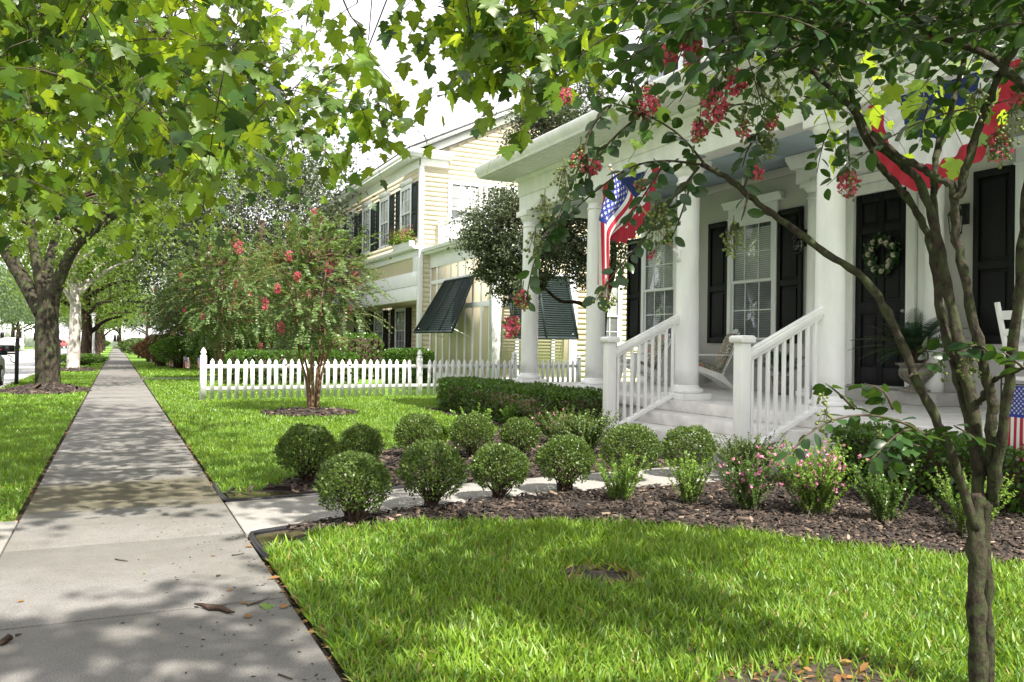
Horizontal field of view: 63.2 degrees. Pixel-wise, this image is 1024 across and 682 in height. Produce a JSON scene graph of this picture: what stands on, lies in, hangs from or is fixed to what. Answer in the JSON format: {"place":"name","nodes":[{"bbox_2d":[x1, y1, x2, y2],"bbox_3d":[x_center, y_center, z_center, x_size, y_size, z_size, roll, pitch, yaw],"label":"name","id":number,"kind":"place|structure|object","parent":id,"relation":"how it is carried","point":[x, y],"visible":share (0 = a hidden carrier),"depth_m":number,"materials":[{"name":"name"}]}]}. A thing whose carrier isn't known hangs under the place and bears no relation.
{"place":"outdoors","nodes":[
{"label":"outdoors","id":0,"kind":"place"},
{"bbox_2d":[0,521,17,556],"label":"verge path","id":1,"kind":"structure","parent":0,"point":[7,529],"depth_m":5.20,"materials":[{"name":"concrete"}]},
{"bbox_2d":[0,261,30,325],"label":"shade tree","id":2,"kind":"object","parent":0,"point":[2,278],"visible":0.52,"depth_m":78.72,"materials":[{"name":"green plant"}]},
{"bbox_2d":[1,345,80,384],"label":"road","id":3,"kind":"structure","parent":0,"point":[26,362],"depth_m":45.83,"materials":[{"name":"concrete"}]},
{"bbox_2d":[0,347,112,521],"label":"verge","id":4,"kind":"structure","parent":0,"point":[107,351],"depth_m":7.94,"materials":[{"name":"green plant"}]},
{"bbox_2d":[0,337,18,383],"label":"mailbox","id":5,"kind":"object","parent":4,"relation":"on","point":[10,348],"visible":0.9,"depth_m":22.04,"materials":[{"name":"black metal"}]},
{"bbox_2d":[0,372,96,422],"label":"grass","id":6,"kind":"structure","parent":4,"relation":"on","point":[67,404],"depth_m":15.71,"materials":[{"name":"green plant"}]},
{"bbox_2d":[4,247,159,354],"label":"street tree","id":7,"kind":"object","parent":4,"relation":"on","point":[99,319],"visible":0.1,"depth_m":58.92,"materials":[{"name":"green plant"}]},
{"bbox_2d":[0,212,165,362],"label":"street tree","id":8,"kind":"object","parent":4,"relation":"on","point":[88,330],"visible":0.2,"depth_m":44.32,"materials":[{"name":"green plant"}]},
{"bbox_2d":[61,353,109,364],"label":"clipped hedge","id":9,"kind":"object","parent":4,"relation":"on","point":[85,359],"visible":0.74,"depth_m":40.29,"materials":[{"name":"green plant"}]},
{"bbox_2d":[0,142,196,367],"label":"sycamore","id":10,"kind":"object","parent":4,"relation":"on","point":[75,293],"visible":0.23,"depth_m":32.90,"materials":[{"name":"green plant"}]},
{"bbox_2d":[59,272,154,354],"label":"street tree","id":11,"kind":"object","parent":4,"relation":"on","point":[98,348],"visible":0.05,"depth_m":71.59,"materials":[{"name":"green plant"}]},
{"bbox_2d":[0,41,294,383],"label":"oak tree","id":12,"kind":"object","parent":4,"relation":"on","point":[42,294],"visible":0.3,"depth_m":20.86,"materials":[{"name":"green plant"}]},
{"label":"mulch mound","id":13,"kind":"structure","parent":4,"relation":"on","visible":0},
{"bbox_2d":[0,382,91,394],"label":"mulch chips","id":14,"kind":"object","parent":13,"relation":"on","point":[46,387],"visible":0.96,"depth_m":18.99,"materials":[{"name":"brown wood"}]},
{"bbox_2d":[0,349,341,681],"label":"pavement","id":15,"kind":"structure","parent":0,"point":[123,454],"depth_m":4.28,"materials":[{"name":"concrete"}]},
{"bbox_2d":[132,362,217,377],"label":"grass","id":16,"kind":"structure","parent":0,"point":[147,370],"depth_m":32.95,"materials":[{"name":"green plant"}]},
{"bbox_2d":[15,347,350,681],"bbox_3d":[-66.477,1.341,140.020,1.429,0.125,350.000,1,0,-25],"label":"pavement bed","id":17,"kind":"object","parent":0,"point":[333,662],"visible":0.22,"depth_m":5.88,"materials":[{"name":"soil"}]},
{"bbox_2d":[156,394,453,427],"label":"grass","id":18,"kind":"structure","parent":0,"point":[192,410],"depth_m":15.01,"materials":[{"name":"green plant"}]},
{"bbox_2d":[143,380,499,492],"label":"lawn","id":19,"kind":"structure","parent":0,"point":[253,489],"depth_m":9.42,"materials":[{"name":"green plant"}]},
{"bbox_2d":[229,207,396,407],"bbox_3d":[-3.417,-0.562,14.650,2.860,3.675,2.830,1,0,-25],"label":"crape myrtle","id":20,"kind":"object","parent":19,"relation":"on","point":[308,244],"visible":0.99,"depth_m":14.47,"materials":[{"name":"green plant"}]},
{"bbox_2d":[276,410,349,417],"bbox_3d":[-3.457,1.235,14.389,1.550,0.068,1.501,1,0,30],"label":"mulch mound","id":21,"kind":"object","parent":19,"relation":"on","point":[308,413],"visible":0.11,"depth_m":13.99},
{"bbox_2d":[260,406,359,416],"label":"mulch chips","id":22,"kind":"object","parent":21,"relation":"on","point":[288,411],"visible":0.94,"depth_m":14.16,"materials":[{"name":"brown wood"}]},
{"bbox_2d":[440,55,640,336],"bbox_3d":[0.773,-2.695,19.485,5.413,8.291,3.637,1,0,-25],"label":"holly tree","id":23,"kind":"object","parent":19,"relation":"on","point":[499,261],"visible":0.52,"depth_m":18.85,"materials":[{"name":"green plant"}]},
{"bbox_2d":[0,0,643,341],"label":"sky","id":24,"kind":"structure","parent":0,"point":[463,113],"materials":[{"name":"white"}]},
{"bbox_2d":[315,100,640,381],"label":"yellow house","id":25,"kind":"structure","parent":0,"point":[443,308],"depth_m":28.51,"materials":[{"name":"wood"}]},
{"bbox_2d":[361,207,370,255],"bbox_3d":[-6.019,-4.546,34.344,0.095,1.945,1.300,1,0,-25],"label":"window","id":26,"kind":"structure","parent":25,"relation":"in","point":[366,217],"depth_m":34.41,"materials":[{"name":"white glass"}]},
{"bbox_2d":[378,195,389,249],"bbox_3d":[-4.924,-4.547,32.041,0.095,1.945,1.300,1,0,-25],"label":"window","id":27,"kind":"structure","parent":25,"relation":"in","point":[384,203],"depth_m":32.16,"materials":[{"name":"white glass"}]},
{"bbox_2d":[383,224,414,250],"bbox_3d":[-3.890,-3.697,29.459,0.966,0.847,2.161,1,0,-25],"label":"flower box","id":28,"kind":"object","parent":25,"relation":"on","point":[397,238],"visible":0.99,"depth_m":29.18,"materials":[{"name":"green plant"}]},
{"bbox_2d":[394,307,405,347],"bbox_3d":[-4.554,-0.451,33.932,0.062,1.780,1.380,1,0,-25],"label":"window","id":29,"kind":"structure","parent":25,"relation":"in","point":[400,313],"depth_m":34.01,"materials":[{"name":"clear glass"}]},
{"bbox_2d":[400,183,411,238],"bbox_3d":[-3.795,-4.548,29.666,0.095,1.945,1.300,1,0,-25],"label":"window","id":30,"kind":"structure","parent":25,"relation":"in","point":[405,192],"depth_m":29.76,"materials":[{"name":"white glass"}]},
{"bbox_2d":[447,180,482,237],"bbox_3d":[-1.631,-4.572,29.050,1.340,2.005,0.095,1,0,-25],"label":"window","id":31,"kind":"structure","parent":25,"relation":"in","point":[457,190],"depth_m":29.00,"materials":[{"name":"white glass"}]},
{"bbox_2d":[606,286,621,345],"bbox_3d":[2.922,-0.818,26.025,1.180,2.110,0.062,1,0,-25],"label":"window","id":32,"kind":"structure","parent":25,"relation":"in","point":[614,315],"depth_m":26.21,"materials":[{"name":"white glass"}]},
{"bbox_2d":[124,346,897,553],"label":"yard","id":33,"kind":"structure","parent":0,"point":[133,358],"depth_m":22.99,"materials":[{"name":"green plant"}]},
{"bbox_2d":[138,334,170,366],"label":"rounded shrub","id":34,"kind":"object","parent":33,"relation":"on","point":[143,345],"visible":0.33,"depth_m":39.93,"materials":[{"name":"green plant"}]},
{"bbox_2d":[149,335,198,367],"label":"rounded shrub","id":35,"kind":"object","parent":33,"relation":"on","point":[157,350],"visible":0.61,"depth_m":36.99,"materials":[{"name":"green plant"}]},
{"bbox_2d":[136,277,217,360],"bbox_3d":[-15.883,-0.945,39.501,3.627,4.437,3.560,1,0,-4],"label":"crape myrtle","id":36,"kind":"object","parent":33,"relation":"on","point":[163,329],"visible":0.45,"depth_m":38.97,"materials":[{"name":"green plant"}]},
{"bbox_2d":[182,331,227,364],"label":"rounded shrub","id":37,"kind":"object","parent":33,"relation":"on","point":[191,352],"visible":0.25,"depth_m":36.19,"materials":[{"name":"green plant"}]},
{"bbox_2d":[78,73,353,364],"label":"evergreen oak","id":38,"kind":"object","parent":33,"relation":"on","point":[145,279],"visible":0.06,"depth_m":42.42,"materials":[{"name":"green plant"}]},
{"bbox_2d":[150,220,288,381],"bbox_3d":[-9.083,-1.331,26.127,4.188,5.220,4.267,1,0,-25],"label":"crape myrtle","id":39,"kind":"object","parent":33,"relation":"on","point":[217,256],"visible":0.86,"depth_m":25.66,"materials":[{"name":"green plant"}]},
{"bbox_2d":[207,323,253,361],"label":"rounded shrub","id":40,"kind":"object","parent":33,"relation":"on","point":[236,342],"visible":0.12,"depth_m":35.19,"materials":[{"name":"green plant"}]},
{"bbox_2d":[144,142,357,350],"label":"evergreen oak","id":41,"kind":"object","parent":33,"relation":"on","point":[279,201],"visible":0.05,"depth_m":42.85,"materials":[{"name":"green plant"}]},
{"bbox_2d":[130,101,378,353],"bbox_3d":[-10.348,-4.819,36.224,13.134,12.520,12.592,1,0,-25],"label":"evergreen oak","id":42,"kind":"object","parent":33,"relation":"on","point":[307,171],"visible":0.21,"depth_m":34.69,"materials":[{"name":"green plant"}]},
{"bbox_2d":[144,378,382,398],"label":"grass","id":43,"kind":"structure","parent":33,"relation":"on","point":[177,385],"depth_m":20.91,"materials":[{"name":"green plant"}]},
{"bbox_2d":[215,241,320,349],"bbox_3d":[-8.987,-1.170,30.604,3.979,4.960,4.054,1,0,34],"label":"crape myrtle","id":44,"kind":"object","parent":33,"relation":"on","point":[268,330],"visible":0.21,"depth_m":30.21,"materials":[{"name":"plant"}]},
{"bbox_2d":[223,348,359,385],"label":"clipped hedge","id":45,"kind":"object","parent":33,"relation":"on","point":[249,355],"visible":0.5,"depth_m":24.17,"materials":[{"name":"green plant"}]},
{"bbox_2d":[299,332,383,378],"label":"clipped hedge","id":46,"kind":"object","parent":33,"relation":"on","point":[370,349],"visible":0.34,"depth_m":29.28,"materials":[{"name":"green plant"}]},
{"bbox_2d":[199,347,580,400],"bbox_3d":[-2.277,0.764,19.808,9.920,1.120,0.140,1,0,-34],"label":"picket fence","id":47,"kind":"object","parent":33,"relation":"on","point":[512,365],"visible":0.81,"depth_m":18.92,"materials":[{"name":"paint"}]},
{"bbox_2d":[381,347,435,383],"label":"clipped hedge","id":48,"kind":"object","parent":33,"relation":"on","point":[394,354],"visible":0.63,"depth_m":24.09,"materials":[{"name":"green plant"}]},
{"bbox_2d":[224,407,675,496],"bbox_3d":[0.058,1.285,11.202,4.086,0.001,10.055,1,0,4],"label":"mulch bed","id":49,"kind":"object","parent":33,"relation":"on","point":[275,489],"visible":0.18,"depth_m":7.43,"materials":[{"name":"brown wood"}]},
{"bbox_2d":[272,422,340,482],"bbox_3d":[-1.756,0.966,7.121,0.587,0.528,0.582,1,0,35],"label":"boxwood ball","id":50,"kind":"object","parent":49,"relation":"on","point":[304,433],"visible":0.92,"depth_m":7.01,"materials":[{"name":"green plant"}]},
{"bbox_2d":[212,481,416,501],"bbox_3d":[-1.640,1.228,6.714,1.826,0.041,0.797,1,0,0],"label":"lawn edging","id":51,"kind":"object","parent":49,"relation":"on","point":[223,497],"visible":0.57,"depth_m":6.50,"materials":[{"name":"black plastic"}]},
{"bbox_2d":[337,422,385,467],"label":"boxwood ball","id":52,"kind":"object","parent":49,"relation":"on","point":[372,442],"visible":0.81,"depth_m":7.74,"materials":[{"name":"green plant"}]},
{"bbox_2d":[393,412,442,453],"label":"boxwood ball","id":53,"kind":"object","parent":49,"relation":"on","point":[432,428],"visible":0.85,"depth_m":8.77,"materials":[{"name":"green plant"}]},
{"bbox_2d":[449,411,496,457],"bbox_3d":[-0.429,1.012,8.947,0.521,0.498,0.557,1,0,13],"label":"boxwood ball","id":54,"kind":"object","parent":49,"relation":"on","point":[471,446],"visible":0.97,"depth_m":8.85,"materials":[{"name":"green plant"}]},
{"bbox_2d":[435,375,602,430],"bbox_3d":[0.002,0.960,13.575,1.146,0.723,5.119,1,0,-25],"label":"clipped hedge","id":55,"kind":"object","parent":49,"relation":"on","point":[467,393],"visible":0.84,"depth_m":12.79,"materials":[{"name":"green plant"}]},
{"bbox_2d":[498,416,541,453],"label":"boxwood ball","id":56,"kind":"object","parent":49,"relation":"on","point":[507,435],"visible":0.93,"depth_m":8.89,"materials":[{"name":"green plant"}]},
{"bbox_2d":[526,408,580,440],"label":"flowering shrub","id":57,"kind":"object","parent":49,"relation":"on","point":[547,433],"visible":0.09,"depth_m":10.22,"materials":[{"name":"green plant"}]},
{"bbox_2d":[539,403,621,452],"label":"fine shrub","id":58,"kind":"object","parent":49,"relation":"on","point":[588,431],"visible":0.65,"depth_m":9.14,"materials":[{"name":"green plant"}]},
{"bbox_2d":[225,466,737,536],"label":"front walk","id":59,"kind":"structure","parent":33,"relation":"on","point":[249,516],"depth_m":6.38,"materials":[{"name":"concrete"}]},
{"bbox_2d":[262,474,1023,564],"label":"mulch bed","id":60,"kind":"object","parent":33,"relation":"on","point":[889,530],"visible":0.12,"depth_m":5.87,"materials":[{"name":"brown wood"}]},
{"bbox_2d":[255,529,313,544],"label":"puddle","id":61,"kind":"object","parent":60,"relation":"on","point":[266,537],"visible":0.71,"depth_m":5.21,"materials":[{"name":"liquid"}]},
{"bbox_2d":[248,511,377,563],"bbox_3d":[-1.370,1.222,5.333,0.493,0.040,1.379,1,0,17],"label":"lawn edging","id":62,"kind":"object","parent":60,"relation":"on","point":[256,544],"visible":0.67,"depth_m":5.19,"materials":[{"name":"black plastic"}]},
{"bbox_2d":[312,449,394,524],"bbox_3d":[-1.065,0.981,5.591,0.561,0.498,0.520,1,0,-25],"label":"boxwood ball","id":63,"kind":"object","parent":60,"relation":"on","point":[356,506],"visible":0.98,"depth_m":5.50,"materials":[{"name":"green plant"}]},
{"bbox_2d":[395,439,469,507],"bbox_3d":[-0.587,0.979,6.128,0.550,0.522,0.583,1,0,-10],"label":"boxwood ball","id":64,"kind":"object","parent":60,"relation":"on","point":[453,465],"visible":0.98,"depth_m":6.02,"materials":[{"name":"green plant"}]},
{"bbox_2d":[468,441,531,499],"bbox_3d":[-0.097,1.018,6.536,0.523,0.463,0.495,1,0,6],"label":"boxwood ball","id":65,"kind":"object","parent":60,"relation":"on","point":[500,483],"visible":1,"depth_m":6.43,"materials":[{"name":"green plant"}]},
{"bbox_2d":[532,434,596,491],"bbox_3d":[0.442,1.014,6.920,0.550,0.490,0.550,0,-1,42],"label":"boxwood ball","id":66,"kind":"object","parent":60,"relation":"on","point":[567,476],"visible":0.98,"depth_m":6.81,"materials":[{"name":"green plant"}]},
{"bbox_2d":[594,446,650,502],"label":"young shrub","id":67,"kind":"object","parent":60,"relation":"on","point":[620,487],"visible":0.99,"depth_m":6.44,"materials":[{"name":"green plant"}]},
{"bbox_2d":[598,422,662,481],"bbox_3d":[1.078,1.005,7.536,0.606,0.535,0.563,1,0,-2],"label":"boxwood ball","id":68,"kind":"object","parent":60,"relation":"on","point":[645,439],"visible":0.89,"depth_m":7.42,"materials":[{"name":"green plant"}]},
{"bbox_2d":[659,450,713,505],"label":"young shrub","id":69,"kind":"object","parent":60,"relation":"on","point":[687,487],"visible":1,"depth_m":6.35,"materials":[{"name":"green plant"}]},
{"bbox_2d":[660,424,718,469],"bbox_3d":[1.672,1.035,7.892,0.575,0.493,0.518,1,0,-9],"label":"boxwood ball","id":70,"kind":"object","parent":60,"relation":"on","point":[671,440],"visible":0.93,"depth_m":7.78,"materials":[{"name":"green plant"}]},
{"bbox_2d":[707,430,790,476],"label":"fine shrub","id":71,"kind":"object","parent":60,"relation":"on","point":[738,449],"visible":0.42,"depth_m":7.69,"materials":[{"name":"green plant"}]},
{"bbox_2d":[704,444,797,511],"bbox_3d":[1.717,1.027,6.163,0.645,0.481,0.551,0,-1,43],"label":"flowering shrub","id":72,"kind":"object","parent":60,"relation":"on","point":[746,493],"visible":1,"depth_m":6.12,"materials":[{"name":"green plant"}]},
{"bbox_2d":[755,433,868,518],"bbox_3d":[2.189,0.973,6.087,0.786,0.602,0.724,1,0,-25],"label":"flowering shrub","id":73,"kind":"object","parent":60,"relation":"on","point":[825,477],"visible":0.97,"depth_m":5.99,"materials":[{"name":"green plant"}]},
{"bbox_2d":[847,455,920,524],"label":"young shrub","id":74,"kind":"object","parent":60,"relation":"on","point":[883,504],"visible":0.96,"depth_m":5.80,"materials":[{"name":"green plant"}]},
{"bbox_2d":[824,420,1023,515],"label":"clipped hedge","id":75,"kind":"object","parent":60,"relation":"on","point":[859,439],"visible":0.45,"depth_m":6.84,"materials":[{"name":"green plant"}]},
{"bbox_2d":[926,466,1017,537],"bbox_3d":[3.034,1.048,5.452,0.602,0.466,0.522,1,0,-25],"label":"young shrub","id":76,"kind":"object","parent":60,"relation":"on","point":[961,520],"visible":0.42,"depth_m":5.42,"materials":[{"name":"green plant"}]},
{"bbox_2d":[1000,378,1023,396],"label":"garden flag stand","id":77,"kind":"object","parent":60,"relation":"on","point":[1001,383],"visible":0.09,"depth_m":6.39,"materials":[{"name":"black metal"}]},
{"bbox_2d":[1007,386,1023,460],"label":"garden flag","id":78,"kind":"object","parent":77,"relation":"hanging from","point":[1016,429],"visible":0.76,"depth_m":6.27,"materials":[{"name":"multicoloured fabric"}]},
{"bbox_2d":[474,0,1023,468],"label":"white house","id":79,"kind":"structure","parent":33,"relation":"on","point":[776,288],"depth_m":11.10,"materials":[{"name":"paint"}]},
{"bbox_2d":[602,167,658,243],"bbox_3d":[1.646,-1.897,12.033,0.122,0.997,1.440,1,0,-25],"label":"bunting","id":80,"kind":"object","parent":79,"relation":"hanging from","point":[625,233],"visible":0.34,"depth_m":11.85,"materials":[{"name":"red fabric"}]},
{"bbox_2d":[597,164,680,300],"bbox_3d":[1.685,-1.340,10.811,1.250,1.831,0.135,1,0,-25],"label":"flag","id":81,"kind":"object","parent":79,"relation":"attached to","point":[612,214],"visible":0.82,"depth_m":10.60,"materials":[{"name":"multicoloured fabric"}]},
{"bbox_2d":[619,331,670,384],"bbox_3d":[2.477,0.299,15.563,0.867,1.021,0.780,1,0,-19],"label":"porch chair","id":82,"kind":"object","parent":79,"relation":"on","point":[641,369],"visible":0.41,"depth_m":15.40,"materials":[{"name":"white paint"}]},
{"bbox_2d":[640,216,676,343],"bbox_3d":[2.853,-1.163,16.250,0.129,2.455,1.400,1,0,-25],"label":"window","id":83,"kind":"structure","parent":79,"relation":"in","point":[659,292],"depth_m":16.31,"materials":[{"name":"clear glass"}]},
{"bbox_2d":[699,329,739,389],"bbox_3d":[3.336,0.300,13.976,0.867,1.021,0.780,1,0,-1],"label":"porch chair","id":84,"kind":"object","parent":79,"relation":"on","point":[719,378],"visible":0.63,"depth_m":13.70,"materials":[{"name":"white paint"}]},
{"bbox_2d":[699,333,736,371],"bbox_3d":[3.340,0.203,13.977,0.742,0.662,0.500,1,0,-1],"label":"cushion","id":85,"kind":"object","parent":84,"relation":"on","point":[720,361],"visible":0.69,"depth_m":13.78,"materials":[{"name":"fabric"}]},
{"bbox_2d":[721,191,783,344],"bbox_3d":[3.978,-1.164,13.884,0.129,2.455,1.400,1,0,-25],"label":"window","id":86,"kind":"structure","parent":79,"relation":"in","point":[751,277],"depth_m":13.88,"materials":[{"name":"clear glass"}]},
{"bbox_2d":[754,351,804,394],"bbox_3d":[4.056,0.478,12.639,1.021,0.667,0.934,0,-1,42],"label":"potted palm","id":87,"kind":"object","parent":79,"relation":"on","point":[780,369],"visible":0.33,"depth_m":12.49,"materials":[{"name":"stone"}]},
{"bbox_2d":[854,187,905,385],"bbox_3d":[5.102,-0.731,11.528,0.101,2.683,0.880,1,0,-25],"label":"door","id":88,"kind":"structure","parent":79,"relation":"in","point":[884,212],"depth_m":11.56,"materials":[{"name":"black paint"}]},
{"bbox_2d":[862,232,900,278],"bbox_3d":[5.060,-1.167,11.451,0.127,0.665,0.637,1,0,-25],"label":"wreath","id":89,"kind":"object","parent":88,"relation":"attached to","point":[869,260],"visible":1,"depth_m":11.43,"materials":[{"name":"green plant"}]},
{"bbox_2d":[895,362,934,391],"bbox_3d":[5.097,0.458,10.506,0.485,0.364,0.485,0,0,36],"label":"urn","id":90,"kind":"object","parent":79,"relation":"on","point":[904,374],"visible":0.53,"depth_m":10.41,"materials":[{"name":"stone"}]},
{"bbox_2d":[847,308,988,362],"bbox_3d":[5.158,-0.044,10.517,1.684,0.761,1.541,1,0,-8],"label":"cycad","id":91,"kind":"object","parent":90,"relation":"in","point":[914,337],"visible":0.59,"depth_m":10.31,"materials":[{"name":"green plant"}]},
{"bbox_2d":[868,59,1020,191],"bbox_3d":[3.801,-1.839,7.499,0.122,0.977,1.560,1,0,-25],"label":"bunting","id":92,"kind":"object","parent":79,"relation":"attached to","point":[952,147],"visible":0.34,"depth_m":7.50,"materials":[{"name":"red fabric"}]},
{"bbox_2d":[994,302,1023,380],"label":"rocking chair","id":93,"kind":"object","parent":79,"relation":"on","point":[1002,316],"visible":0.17,"depth_m":8.31,"materials":[{"name":"white paint"}]},
{"bbox_2d":[1007,135,1023,344],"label":"window","id":94,"kind":"structure","parent":79,"relation":"in","point":[1019,164],"depth_m":9.77,"materials":[{"name":"white glass"}]},
{"bbox_2d":[262,512,1023,681],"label":"lawn","id":95,"kind":"structure","parent":0,"point":[302,539],"depth_m":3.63,"materials":[{"name":"green plant"}]},
{"bbox_2d":[560,566,641,587],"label":"bare earth","id":96,"kind":"structure","parent":95,"relation":"on","point":[610,572],"depth_m":4.46,"materials":[{"name":"soil"}]},
{"bbox_2d":[564,557,641,587],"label":"grass","id":97,"kind":"structure","parent":96,"relation":"on","point":[616,568],"depth_m":4.36,"materials":[{"name":"green plant"}]},
{"bbox_2d":[501,0,1023,681],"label":"crape myrtle","id":98,"kind":"object","parent":95,"relation":"on","point":[821,34],"visible":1,"depth_m":2.88,"materials":[{"name":"green plant"}]},
{"bbox_2d":[681,655,923,681],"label":"bare earth","id":99,"kind":"structure","parent":95,"relation":"on","point":[813,667],"depth_m":3.11,"materials":[{"name":"soil"}]},
{"bbox_2d":[699,640,932,681],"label":"leaf litter","id":100,"kind":"object","parent":99,"relation":"on","point":[863,667],"visible":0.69,"depth_m":3.08,"materials":[{"name":"orange plant"}]},
{"label":"ground","id":101,"kind":"structure","parent":0,"visible":0},
{"bbox_2d":[0,0,1023,275],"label":"sycamore","id":102,"kind":"object","parent":101,"relation":"on","point":[84,62],"visible":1,"depth_m":4.98,"materials":[{"name":"green plant"}]},
{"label":"verge","id":103,"kind":"structure","parent":0,"visible":0},
{"bbox_2d":[0,267,34,330],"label":"shade tree","id":104,"kind":"object","parent":103,"relation":"on","point":[19,312],"visible":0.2,"depth_m":96.48,"materials":[{"name":"green plant"}]},
{"bbox_2d":[0,300,34,346],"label":"house","id":105,"kind":"structure","parent":103,"relation":"on","point":[28,338],"depth_m":152.42,"materials":[{"name":"white"}]},
{"bbox_2d":[0,271,64,348],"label":"shade tree","id":106,"kind":"object","parent":103,"relation":"on","point":[18,329],"visible":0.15,"depth_m":117.26,"materials":[{"name":"green plant"}]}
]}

